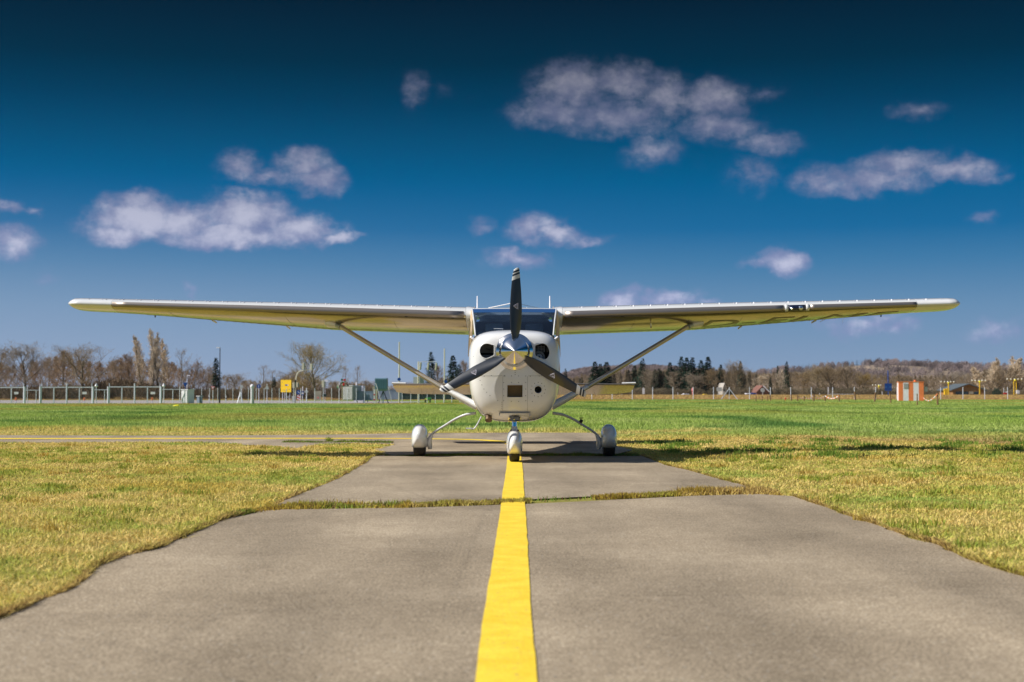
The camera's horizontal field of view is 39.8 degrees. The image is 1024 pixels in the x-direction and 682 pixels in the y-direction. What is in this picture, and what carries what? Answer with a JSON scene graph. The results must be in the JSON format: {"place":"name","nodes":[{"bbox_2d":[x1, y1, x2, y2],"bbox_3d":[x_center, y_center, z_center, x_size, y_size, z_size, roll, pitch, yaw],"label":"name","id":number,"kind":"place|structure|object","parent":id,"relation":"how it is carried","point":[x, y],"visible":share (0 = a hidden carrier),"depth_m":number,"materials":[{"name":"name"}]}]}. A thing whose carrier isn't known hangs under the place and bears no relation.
{"place":"outdoors","nodes":[
{"label":"outdoors","id":0,"kind":"place"},
{"bbox_2d":[0,400,424,402],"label":"road","id":1,"kind":"structure","parent":0,"point":[126,401],"depth_m":148.50,"materials":[{"name":"grey asphalt"}]},
{"bbox_2d":[293,363,312,402],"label":"traffic light","id":2,"kind":"object","parent":1,"relation":"on","point":[295,384],"visible":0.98,"depth_m":127.80,"materials":[{"name":"beige paint"}]},
{"bbox_2d":[343,385,360,399],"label":"container","id":3,"kind":"object","parent":1,"relation":"on","point":[351,390],"visible":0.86,"depth_m":120.96,"materials":[{"name":"white metal"}]},
{"bbox_2d":[357,391,375,401],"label":"container","id":4,"kind":"object","parent":1,"relation":"on","point":[367,398],"visible":0.6,"depth_m":121.86,"materials":[{"name":"grey metal"}]},
{"bbox_2d":[378,390,401,399],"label":"container","id":5,"kind":"object","parent":1,"relation":"on","point":[393,396],"visible":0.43,"depth_m":125.87,"materials":[{"name":"grey metal"}]},
{"bbox_2d":[281,439,393,442],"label":"grass","id":6,"kind":"structure","parent":0,"point":[351,440],"depth_m":23.73,"materials":[{"name":"green plant"}]},
{"bbox_2d":[375,378,388,402],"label":"sign","id":7,"kind":"object","parent":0,"point":[382,384],"visible":0.81,"depth_m":120.94,"materials":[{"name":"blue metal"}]},
{"bbox_2d":[413,361,437,402],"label":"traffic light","id":8,"kind":"object","parent":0,"point":[418,379],"visible":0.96,"depth_m":124.99,"materials":[{"name":"beige paint"}]},
{"bbox_2d":[0,403,1023,431],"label":"grass","id":9,"kind":"structure","parent":0,"point":[163,416],"depth_m":48.32,"materials":[{"name":"green plant"}]},
{"bbox_2d":[0,394,1023,618],"bbox_3d":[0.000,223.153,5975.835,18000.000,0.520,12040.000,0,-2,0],"label":"ground","id":10,"kind":"structure","parent":0,"point":[28,568],"depth_m":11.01,"materials":[{"name":"green plant"}]},
{"bbox_2d":[0,342,16,386],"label":"bare tree","id":11,"kind":"object","parent":10,"relation":"on","point":[7,363],"visible":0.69,"depth_m":205.25,"materials":[{"name":"brown plant"}]},
{"bbox_2d":[0,383,25,402],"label":"double gate","id":12,"kind":"structure","parent":10,"relation":"on","point":[24,394],"depth_m":112.90,"materials":[{"name":"silver metal"}]},
{"bbox_2d":[0,340,58,386],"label":"bare tree","id":13,"kind":"object","parent":10,"relation":"on","point":[30,363],"visible":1,"depth_m":199.72,"materials":[{"name":"brown plant"}]},
{"bbox_2d":[38,350,68,386],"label":"bare tree","id":14,"kind":"object","parent":10,"relation":"on","point":[48,373],"visible":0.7,"depth_m":235.37,"materials":[{"name":"brown plant"}]},
{"bbox_2d":[45,349,76,386],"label":"bare tree","id":15,"kind":"object","parent":10,"relation":"on","point":[63,370],"visible":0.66,"depth_m":224.25,"materials":[{"name":"brown plant"}]},
{"bbox_2d":[39,383,93,403],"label":"double gate","id":16,"kind":"structure","parent":10,"relation":"on","point":[66,389],"depth_m":112.90,"materials":[{"name":"silver metal"}]},
{"bbox_2d":[44,343,124,398],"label":"bare tree","id":17,"kind":"object","parent":10,"relation":"on","point":[81,380],"visible":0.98,"depth_m":194.83,"materials":[{"name":"brown plant"}]},
{"bbox_2d":[0,356,211,388],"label":"woodland","id":18,"kind":"object","parent":10,"relation":"on","point":[99,369],"visible":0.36,"depth_m":261.88,"materials":[{"name":"brown plant"}]},
{"bbox_2d":[101,357,121,379],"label":"bare tree","id":19,"kind":"object","parent":10,"relation":"on","point":[116,363],"visible":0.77,"depth_m":235.10,"materials":[{"name":"brown plant"}]},
{"bbox_2d":[112,355,130,379],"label":"bare tree","id":20,"kind":"object","parent":10,"relation":"on","point":[120,360],"visible":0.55,"depth_m":238.39,"materials":[{"name":"brown plant"}]},
{"bbox_2d":[0,509,255,617],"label":"grass","id":21,"kind":"structure","parent":10,"relation":"on","point":[91,567],"depth_m":6.80,"materials":[{"name":"green plant"}]},
{"bbox_2d":[118,352,142,380],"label":"bare tree","id":22,"kind":"object","parent":10,"relation":"on","point":[128,359],"visible":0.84,"depth_m":235.55,"materials":[{"name":"brown plant"}]},
{"bbox_2d":[107,383,161,403],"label":"double gate","id":23,"kind":"structure","parent":10,"relation":"on","point":[134,388],"depth_m":112.91,"materials":[{"name":"silver metal"}]},
{"bbox_2d":[132,335,150,385],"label":"bare tree","id":24,"kind":"object","parent":10,"relation":"on","point":[137,357],"visible":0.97,"depth_m":209.33,"materials":[{"name":"brown plant"}]},
{"bbox_2d":[146,332,162,385],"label":"bare tree","id":25,"kind":"object","parent":10,"relation":"on","point":[152,372],"visible":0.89,"depth_m":211.56,"materials":[{"name":"brown plant"}]},
{"bbox_2d":[147,328,170,387],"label":"bare tree","id":26,"kind":"object","parent":10,"relation":"on","point":[153,350],"visible":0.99,"depth_m":210.06,"materials":[{"name":"brown plant"}]},
{"bbox_2d":[159,338,171,386],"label":"bare tree","id":27,"kind":"object","parent":10,"relation":"on","point":[166,374],"visible":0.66,"depth_m":214.22,"materials":[{"name":"brown plant"}]},
{"bbox_2d":[0,445,355,523],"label":"grass","id":28,"kind":"structure","parent":10,"relation":"on","point":[121,487],"depth_m":15.88,"materials":[{"name":"green plant"}]},
{"bbox_2d":[171,348,191,386],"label":"bare tree","id":29,"kind":"object","parent":10,"relation":"on","point":[180,363],"visible":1,"depth_m":204.92,"materials":[{"name":"brown plant"}]},
{"bbox_2d":[181,389,194,402],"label":"electrical cabinet","id":30,"kind":"object","parent":10,"relation":"on","point":[187,395],"visible":0.67,"depth_m":116.10,"materials":[{"name":"white metal"}]},
{"bbox_2d":[183,355,205,387],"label":"bare tree","id":31,"kind":"object","parent":10,"relation":"on","point":[193,376],"visible":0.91,"depth_m":214.63,"materials":[{"name":"brown plant"}]},
{"bbox_2d":[0,377,407,399],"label":"undergrowth","id":32,"kind":"object","parent":10,"relation":"on","point":[141,392],"visible":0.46,"depth_m":192.41,"materials":[{"name":"brown plant"}]},
{"bbox_2d":[198,361,216,389],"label":"bare tree","id":33,"kind":"object","parent":10,"relation":"on","point":[208,378],"visible":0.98,"depth_m":211.75,"materials":[{"name":"brown plant"}]},
{"bbox_2d":[208,358,221,389],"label":"conifer","id":34,"kind":"object","parent":10,"relation":"on","point":[215,377],"visible":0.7,"depth_m":224.77,"materials":[{"name":"green plant"}]},
{"bbox_2d":[220,372,250,389],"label":"bare tree","id":35,"kind":"object","parent":10,"relation":"on","point":[234,382],"visible":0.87,"depth_m":219.83,"materials":[{"name":"brown plant"}]},
{"bbox_2d":[256,365,271,390],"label":"bare tree","id":36,"kind":"object","parent":10,"relation":"on","point":[265,366],"visible":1,"depth_m":229.92,"materials":[{"name":"brown plant"}]},
{"bbox_2d":[281,380,290,402],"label":"direction sign","id":37,"kind":"object","parent":10,"relation":"on","point":[285,384],"visible":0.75,"depth_m":125.88,"materials":[{"name":"yellow metal"}]},
{"bbox_2d":[275,369,304,386],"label":"bare tree","id":38,"kind":"object","parent":10,"relation":"on","point":[286,376],"visible":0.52,"depth_m":219.08,"materials":[{"name":"brown plant"}]},
{"bbox_2d":[288,370,316,389],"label":"bare tree","id":39,"kind":"object","parent":10,"relation":"on","point":[304,384],"visible":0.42,"depth_m":217.82,"materials":[{"name":"brown plant"}]},
{"bbox_2d":[277,340,347,390],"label":"bare tree","id":40,"kind":"object","parent":10,"relation":"on","point":[307,353],"visible":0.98,"depth_m":183.96,"materials":[{"name":"brown plant"}]},
{"bbox_2d":[0,433,631,454],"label":"taxiway","id":41,"kind":"structure","parent":10,"relation":"on","point":[535,443],"depth_m":24.68,"materials":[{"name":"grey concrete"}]},
{"bbox_2d":[0,438,505,443],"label":"guide line","id":42,"kind":"object","parent":41,"relation":"on","point":[245,438],"visible":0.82,"depth_m":25.66,"materials":[{"name":"yellow paint"}]},
{"bbox_2d":[220,498,413,518],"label":"grass","id":43,"kind":"structure","parent":10,"relation":"on","point":[325,504],"depth_m":10.16,"materials":[{"name":"green plant"}]},
{"bbox_2d":[193,388,446,403],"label":"wire fence","id":44,"kind":"object","parent":10,"relation":"on","point":[293,401],"visible":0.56,"depth_m":116.92,"materials":[{"name":"silver metal"}]},
{"bbox_2d":[271,453,385,505],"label":"grass","id":45,"kind":"structure","parent":10,"relation":"on","point":[300,491],"depth_m":12.98,"materials":[{"name":"green plant"}]},
{"bbox_2d":[205,375,468,391],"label":"woodland","id":46,"kind":"object","parent":10,"relation":"on","point":[279,385],"visible":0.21,"depth_m":261.11,"materials":[{"name":"brown plant"}]},
{"bbox_2d":[424,352,439,382],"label":"conifer","id":47,"kind":"object","parent":10,"relation":"on","point":[432,366],"visible":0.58,"depth_m":234.96,"materials":[{"name":"green plant"}]},
{"bbox_2d":[402,394,470,398],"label":"fence","id":48,"kind":"object","parent":10,"relation":"on","point":[423,396],"visible":0.38,"depth_m":130.90,"materials":[{"name":"grey metal"}]},
{"bbox_2d":[429,365,448,382],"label":"bare tree","id":49,"kind":"object","parent":10,"relation":"on","point":[437,372],"visible":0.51,"depth_m":240.23,"materials":[{"name":"brown plant"}]},
{"bbox_2d":[440,356,459,382],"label":"conifer","id":50,"kind":"object","parent":10,"relation":"on","point":[451,365],"visible":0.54,"depth_m":231.77,"materials":[{"name":"green plant"}]},
{"bbox_2d":[409,496,532,507],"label":"grass","id":51,"kind":"structure","parent":10,"relation":"on","point":[455,502],"depth_m":10.48,"materials":[{"name":"green plant"}]},
{"bbox_2d":[277,454,745,505],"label":"taxiway","id":52,"kind":"structure","parent":10,"relation":"on","point":[382,478],"depth_m":13.65,"materials":[{"name":"grey concrete"}]},
{"bbox_2d":[68,268,959,461],"bbox_3d":[0.029,0.297,20.398,11.521,2.560,7.970,0,-2,0],"label":"light aircraft","id":53,"kind":"object","parent":52,"relation":"on","point":[513,374],"visible":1,"depth_m":18.19,"materials":[{"name":"white paint"}]},
{"bbox_2d":[384,452,638,455],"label":"grass","id":54,"kind":"structure","parent":10,"relation":"on","point":[470,454],"depth_m":18.77,"materials":[{"name":"green plant"}]},
{"bbox_2d":[0,494,1023,681],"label":"taxiway","id":55,"kind":"structure","parent":10,"relation":"on","point":[744,588],"depth_m":5.54,"materials":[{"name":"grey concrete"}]},
{"bbox_2d":[475,455,536,681],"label":"guide line","id":56,"kind":"object","parent":55,"relation":"on","point":[506,651],"visible":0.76,"depth_m":5.46,"materials":[{"name":"yellow paint"}]},
{"bbox_2d":[532,495,594,501],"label":"grass","id":57,"kind":"structure","parent":10,"relation":"on","point":[562,498],"depth_m":10.94,"materials":[{"name":"green plant"}]},
{"bbox_2d":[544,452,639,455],"bbox_3d":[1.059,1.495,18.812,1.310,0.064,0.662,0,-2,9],"label":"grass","id":58,"kind":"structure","parent":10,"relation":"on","point":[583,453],"depth_m":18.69,"materials":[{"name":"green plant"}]},
{"bbox_2d":[588,362,603,394],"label":"conifer","id":59,"kind":"object","parent":10,"relation":"on","point":[596,370],"visible":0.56,"depth_m":299.67,"materials":[{"name":"green plant"}]},
{"bbox_2d":[601,362,616,394],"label":"conifer","id":60,"kind":"object","parent":10,"relation":"on","point":[607,368],"visible":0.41,"depth_m":301.86,"materials":[{"name":"green plant"}]},
{"bbox_2d":[630,366,641,388],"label":"conifer","id":61,"kind":"object","parent":10,"relation":"on","point":[634,375],"visible":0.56,"depth_m":305.76,"materials":[{"name":"green plant"}]},
{"bbox_2d":[590,489,697,499],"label":"grass","id":62,"kind":"structure","parent":10,"relation":"on","point":[624,495],"depth_m":11.27,"materials":[{"name":"plant"}]},
{"bbox_2d":[634,358,653,388],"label":"conifer","id":63,"kind":"object","parent":10,"relation":"on","point":[641,367],"visible":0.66,"depth_m":299.77,"materials":[{"name":"green plant"}]},
{"bbox_2d":[639,368,659,388],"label":"bare tree","id":64,"kind":"object","parent":10,"relation":"on","point":[650,380],"visible":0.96,"depth_m":295.79,"materials":[{"name":"brown plant"}]},
{"bbox_2d":[660,362,678,392],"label":"conifer","id":65,"kind":"object","parent":10,"relation":"on","point":[668,371],"visible":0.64,"depth_m":299.70,"materials":[{"name":"green plant"}]},
{"bbox_2d":[664,372,683,394],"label":"bare tree","id":66,"kind":"object","parent":10,"relation":"on","point":[673,376],"visible":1,"depth_m":291.53,"materials":[{"name":"brown plant"}]},
{"bbox_2d":[676,356,687,388],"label":"conifer","id":67,"kind":"object","parent":10,"relation":"on","point":[681,363],"visible":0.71,"depth_m":301.82,"materials":[{"name":"green plant"}]},
{"bbox_2d":[678,357,693,391],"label":"conifer","id":68,"kind":"object","parent":10,"relation":"on","point":[685,369],"visible":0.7,"depth_m":299.78,"materials":[{"name":"green plant"}]},
{"bbox_2d":[685,357,698,389],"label":"conifer","id":69,"kind":"object","parent":10,"relation":"on","point":[693,366],"visible":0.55,"depth_m":297.76,"materials":[{"name":"green plant"}]},
{"bbox_2d":[680,371,707,391],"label":"bare tree","id":70,"kind":"object","parent":10,"relation":"on","point":[691,381],"visible":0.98,"depth_m":290.04,"materials":[{"name":"brown plant"}]},
{"bbox_2d":[641,453,748,485],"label":"grass","id":71,"kind":"structure","parent":10,"relation":"on","point":[692,469],"depth_m":14.76,"materials":[{"name":"green plant"}]},
{"bbox_2d":[695,360,704,388],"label":"conifer","id":72,"kind":"object","parent":10,"relation":"on","point":[699,370],"visible":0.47,"depth_m":303.79,"materials":[{"name":"green plant"}]},
{"bbox_2d":[700,356,717,390],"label":"conifer","id":73,"kind":"object","parent":10,"relation":"on","point":[706,365],"visible":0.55,"depth_m":298.74,"materials":[{"name":"green plant"}]},
{"bbox_2d":[699,370,726,394],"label":"bare tree","id":74,"kind":"object","parent":10,"relation":"on","point":[711,375],"visible":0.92,"depth_m":291.87,"materials":[{"name":"brown plant"}]},
{"bbox_2d":[668,483,781,495],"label":"grass","id":75,"kind":"structure","parent":10,"relation":"on","point":[724,490],"depth_m":11.59,"materials":[{"name":"plant"}]},
{"bbox_2d":[714,360,753,394],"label":"bare tree","id":76,"kind":"object","parent":10,"relation":"on","point":[735,369],"visible":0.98,"depth_m":295.73,"materials":[{"name":"brown plant"}]},
{"bbox_2d":[751,375,768,387],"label":"bare tree","id":77,"kind":"object","parent":10,"relation":"on","point":[761,378],"visible":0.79,"depth_m":298.98,"materials":[{"name":"brown plant"}]},
{"bbox_2d":[751,385,769,394],"bbox_3d":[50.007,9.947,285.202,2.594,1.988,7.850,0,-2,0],"label":"house","id":78,"kind":"structure","parent":10,"relation":"on","point":[757,389],"depth_m":281.82,"materials":[{"name":"red tile"}]},
{"bbox_2d":[779,361,793,394],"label":"conifer","id":79,"kind":"object","parent":10,"relation":"on","point":[788,380],"visible":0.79,"depth_m":309.83,"materials":[{"name":"green plant"}]},
{"bbox_2d":[564,386,1023,394],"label":"undergrowth","id":80,"kind":"object","parent":10,"relation":"on","point":[805,391],"visible":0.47,"depth_m":290.52,"materials":[{"name":"plant"}]},
{"bbox_2d":[567,366,1023,390],"bbox_3d":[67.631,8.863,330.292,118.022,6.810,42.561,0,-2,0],"label":"woodland","id":81,"kind":"object","parent":10,"relation":"on","point":[871,378],"visible":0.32,"depth_m":320.02,"materials":[{"name":"plant"}]},
{"bbox_2d":[576,387,1023,399],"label":"wire fence","id":82,"kind":"object","parent":10,"relation":"on","point":[854,388],"visible":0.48,"depth_m":185.88,"materials":[{"name":"silver metal"}]},
{"bbox_2d":[792,370,811,388],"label":"bare tree","id":83,"kind":"object","parent":10,"relation":"on","point":[804,379],"visible":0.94,"depth_m":299.37,"materials":[{"name":"brown plant"}]},
{"bbox_2d":[799,365,830,388],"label":"bare tree","id":84,"kind":"object","parent":10,"relation":"on","point":[816,376],"visible":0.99,"depth_m":297.52,"materials":[{"name":"brown plant"}]},
{"bbox_2d":[813,364,846,393],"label":"bare tree","id":85,"kind":"object","parent":10,"relation":"on","point":[832,373],"visible":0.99,"depth_m":297.28,"materials":[{"name":"brown plant"}]},
{"bbox_2d":[831,364,862,389],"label":"bare tree","id":86,"kind":"object","parent":10,"relation":"on","point":[847,375],"visible":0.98,"depth_m":298.55,"materials":[{"name":"brown plant"}]},
{"bbox_2d":[854,370,879,388],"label":"bare tree","id":87,"kind":"object","parent":10,"relation":"on","point":[862,377],"visible":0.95,"depth_m":299.97,"materials":[{"name":"brown plant"}]},
{"bbox_2d":[885,372,891,394],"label":"blue sign","id":88,"kind":"object","parent":10,"relation":"on","point":[888,386],"visible":0.96,"depth_m":229.81,"materials":[{"name":"blue metal"}]},
{"bbox_2d":[791,493,1023,575],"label":"grass","id":89,"kind":"structure","parent":10,"relation":"on","point":[964,554],"depth_m":7.61,"materials":[{"name":"green plant"}]},
{"bbox_2d":[897,380,926,400],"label":"striped cabin","id":90,"kind":"object","parent":10,"relation":"on","point":[908,391],"visible":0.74,"depth_m":147.96,"materials":[{"name":"orange metal"}]},
{"bbox_2d":[934,370,970,386],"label":"bare tree","id":91,"kind":"object","parent":10,"relation":"on","point":[956,374],"visible":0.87,"depth_m":318.15,"materials":[{"name":"brown plant"}]},
{"bbox_2d":[937,383,986,394],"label":"barn","id":92,"kind":"structure","parent":10,"relation":"on","point":[956,389],"depth_m":281.83,"materials":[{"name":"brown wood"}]},
{"bbox_2d":[970,366,988,387],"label":"bare tree","id":93,"kind":"object","parent":10,"relation":"on","point":[978,374],"visible":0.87,"depth_m":312.53,"materials":[{"name":"beige plant"}]},
{"bbox_2d":[982,360,1000,389],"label":"bare tree","id":94,"kind":"object","parent":10,"relation":"on","point":[993,371],"visible":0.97,"depth_m":312.13,"materials":[{"name":"beige plant"}]},
{"bbox_2d":[989,358,1004,389],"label":"bare tree","id":95,"kind":"object","parent":10,"relation":"on","point":[997,362],"visible":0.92,"depth_m":312.83,"materials":[{"name":"beige plant"}]},
{"bbox_2d":[998,357,1023,388],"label":"bare tree","id":96,"kind":"object","parent":10,"relation":"on","point":[1018,364],"visible":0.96,"depth_m":311.04,"materials":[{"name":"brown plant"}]},
{"bbox_2d":[1006,356,1023,389],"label":"bare tree","id":97,"kind":"object","parent":10,"relation":"on","point":[1012,360],"visible":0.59,"depth_m":314.27,"materials":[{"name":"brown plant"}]},
{"bbox_2d":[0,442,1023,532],"bbox_3d":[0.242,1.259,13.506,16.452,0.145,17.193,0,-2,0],"label":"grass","id":98,"kind":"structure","parent":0,"point":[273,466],"depth_m":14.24,"materials":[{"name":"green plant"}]},
{"bbox_2d":[0,0,1023,391],"label":"sky","id":99,"kind":"structure","parent":0,"point":[381,152],"materials":[{"name":"blue"}]},
{"bbox_2d":[1,398,1023,403],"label":"grass","id":100,"kind":"structure","parent":0,"point":[781,400],"depth_m":150.40,"materials":[{"name":"green plant"}]},
{"bbox_2d":[13,394,1023,398],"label":"grass","id":101,"kind":"structure","parent":0,"point":[850,396],"depth_m":208.82,"materials":[{"name":"green plant"}]},
{"bbox_2d":[675,446,824,459],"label":"grass","id":102,"kind":"structure","parent":0,"point":[727,453],"depth_m":19.07,"materials":[{"name":"green plant"}]},
{"bbox_2d":[637,436,1023,460],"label":"grass","id":103,"kind":"structure","parent":0,"point":[958,443],"depth_m":20.61,"materials":[{"name":"green plant"}]},
{"bbox_2d":[668,444,1023,549],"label":"grass","id":104,"kind":"structure","parent":0,"point":[921,493],"depth_m":13.89,"materials":[{"name":"green plant"}]},
{"bbox_2d":[763,365,1023,392],"bbox_3d":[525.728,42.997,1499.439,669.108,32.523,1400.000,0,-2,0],"label":"hill","id":105,"kind":"structure","parent":0,"point":[873,367],"depth_m":1141.27,"materials":[{"name":"brown plant"}]},
{"bbox_2d":[561,358,1023,388],"bbox_3d":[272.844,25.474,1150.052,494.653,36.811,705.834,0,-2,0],"label":"hill forest","id":106,"kind":"object","parent":105,"relation":"on","point":[960,366],"visible":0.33,"depth_m":1115.64,"materials":[{"name":"plant"}]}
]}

